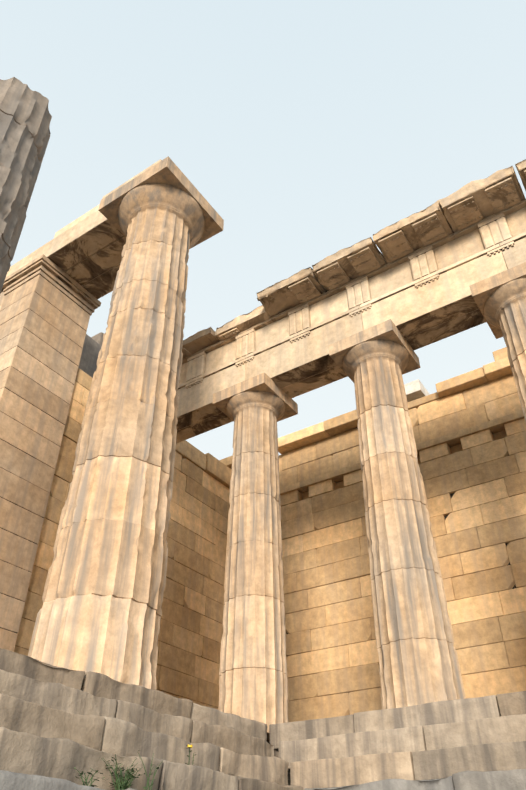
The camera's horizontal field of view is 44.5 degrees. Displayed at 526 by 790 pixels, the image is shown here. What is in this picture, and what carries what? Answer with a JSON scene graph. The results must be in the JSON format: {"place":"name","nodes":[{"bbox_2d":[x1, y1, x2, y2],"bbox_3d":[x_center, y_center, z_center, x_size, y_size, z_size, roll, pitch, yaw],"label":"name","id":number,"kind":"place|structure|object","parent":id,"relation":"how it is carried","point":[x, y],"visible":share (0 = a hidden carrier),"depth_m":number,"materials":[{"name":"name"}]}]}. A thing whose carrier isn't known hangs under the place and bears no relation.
{"place":"outdoors","nodes":[
{"label":"outdoors","id":0,"kind":"place"},
{"bbox_2d":[14,368,231,708],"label":"wall","id":1,"kind":"structure","parent":0,"point":[190,634],"depth_m":13.34,"materials":[{"name":"beige stone"}]},
{"bbox_2d":[0,0,525,459],"label":"sky","id":2,"kind":"structure","parent":0,"point":[312,128],"materials":[{"name":"blue"}]},
{"bbox_2d":[267,740,290,784],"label":"porch floor slabs","id":3,"kind":"structure","parent":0,"point":[276,753],"depth_m":8.92,"materials":[{"name":"stone"}]},
{"bbox_2d":[0,291,4,308],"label":"portico wall","id":4,"kind":"structure","parent":3,"relation":"on","point":[2,296],"depth_m":13.63,"materials":[{"name":"stone"}]},
{"bbox_2d":[1,159,161,298],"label":"architrave beam","id":5,"kind":"structure","parent":4,"relation":"on","point":[84,250],"depth_m":13.10,"materials":[{"name":"stone"}]},
{"bbox_2d":[0,254,100,651],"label":"pillar","id":6,"kind":"structure","parent":3,"relation":"on","point":[48,308],"depth_m":11.65,"materials":[{"name":"stone"}]},
{"bbox_2d":[78,332,103,377],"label":"stone block","id":7,"kind":"structure","parent":3,"relation":"on","point":[92,346],"depth_m":15.25,"materials":[{"name":"grey stone"}]},
{"bbox_2d":[213,372,297,740],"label":"wing column","id":8,"kind":"structure","parent":3,"relation":"on","point":[253,681],"depth_m":9.99,"materials":[{"name":"stone"}]},
{"bbox_2d":[176,207,525,443],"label":"entablature","id":9,"kind":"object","parent":8,"relation":"on","point":[421,298],"visible":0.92,"depth_m":11.50,"materials":[{"name":"beige stone"}]},
{"bbox_2d":[182,170,525,363],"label":"cornice underside","id":10,"kind":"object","parent":9,"relation":"on","point":[502,196],"depth_m":11.31,"materials":[{"name":"beige stone"}]},
{"bbox_2d":[182,159,525,353],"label":"entablature cornice plates","id":11,"kind":"object","parent":10,"relation":"on","point":[277,298],"visible":0.29,"depth_m":11.57,"materials":[{"name":"beige stone"}]},
{"bbox_2d":[279,374,521,487],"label":"back wall","id":12,"kind":"structure","parent":0,"point":[479,404],"depth_m":14.14,"materials":[{"name":"beige stone"}]},
{"bbox_2d":[219,347,512,468],"bbox_3d":[4.324,-0.213,14.400,13.144,0.600,0.916,-22,-43,26],"label":"wall coping","id":13,"kind":"object","parent":12,"relation":"on","point":[499,367],"visible":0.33,"depth_m":14.53,"materials":[{"name":"stone"}]},
{"bbox_2d":[404,379,429,401],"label":"stone block","id":14,"kind":"structure","parent":13,"relation":"on","point":[415,389],"depth_m":14.72,"materials":[{"name":"stone"}]},
{"bbox_2d":[281,431,525,721],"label":"back wall","id":15,"kind":"structure","parent":0,"point":[332,657],"depth_m":12.51,"materials":[{"name":"beige stone"}]},
{"bbox_2d":[280,410,525,506],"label":"wall course","id":16,"kind":"object","parent":15,"relation":"on","point":[477,435],"visible":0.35,"depth_m":13.68,"materials":[{"name":"stone"}]},
{"label":"ground","id":17,"kind":"structure","parent":0,"visible":0},
{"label":"bedrock outcrop","id":18,"kind":"structure","parent":17,"relation":"on","visible":0},
{"bbox_2d":[0,769,525,789],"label":"bottom step","id":19,"kind":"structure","parent":18,"relation":"on","point":[515,779],"depth_m":5.43,"materials":[{"name":"grey stone"}]},
{"bbox_2d":[0,77,51,293],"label":"portico column","id":20,"kind":"structure","parent":19,"relation":"on","point":[25,118],"depth_m":8.35,"materials":[{"name":"grey stone"}]},
{"bbox_2d":[74,767,107,786],"bbox_3d":[-1.127,2.505,4.185,0.137,0.133,0.270,-22,-43,26],"label":"weed","id":21,"kind":"object","parent":19,"relation":"on","point":[81,774],"visible":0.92,"depth_m":4.17,"materials":[{"name":"green plant"}]},
{"bbox_2d":[101,755,144,789],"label":"weed","id":22,"kind":"object","parent":19,"relation":"on","point":[128,774],"visible":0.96,"depth_m":4.44,"materials":[{"name":"green plant"}]},
{"bbox_2d":[28,156,223,689],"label":"portico column","id":23,"kind":"structure","parent":19,"relation":"on","point":[100,610],"depth_m":8.25,"materials":[{"name":"stone"}]},
{"bbox_2d":[138,750,161,789],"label":"weed","id":24,"kind":"object","parent":19,"relation":"on","point":[147,786],"visible":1,"depth_m":4.63,"materials":[{"name":"green plant"}]},
{"bbox_2d":[0,648,302,789],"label":"portico steps","id":25,"kind":"structure","parent":19,"relation":"on","point":[59,722],"depth_m":5.34,"materials":[{"name":"grey stone"}]},
{"bbox_2d":[185,744,195,764],"bbox_3d":[-0.617,3.116,5.510,0.127,0.211,0.117,3,-38,-4],"label":"yellow flower","id":26,"kind":"object","parent":19,"relation":"on","point":[189,747],"visible":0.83,"depth_m":5.53,"materials":[{"name":"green plant"}]},
{"bbox_2d":[269,691,525,789],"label":"stone steps","id":27,"kind":"structure","parent":19,"relation":"on","point":[437,740],"depth_m":6.66,"materials":[{"name":"grey stone"}]},
{"bbox_2d":[329,319,465,708],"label":"wing column","id":28,"kind":"structure","parent":19,"relation":"on","point":[418,659],"depth_m":8.79,"materials":[{"name":"stone"}]},
{"bbox_2d":[470,262,525,419],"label":"wing column","id":29,"kind":"structure","parent":19,"relation":"on","point":[500,299],"depth_m":9.65,"materials":[{"name":"stone"}]}
]}

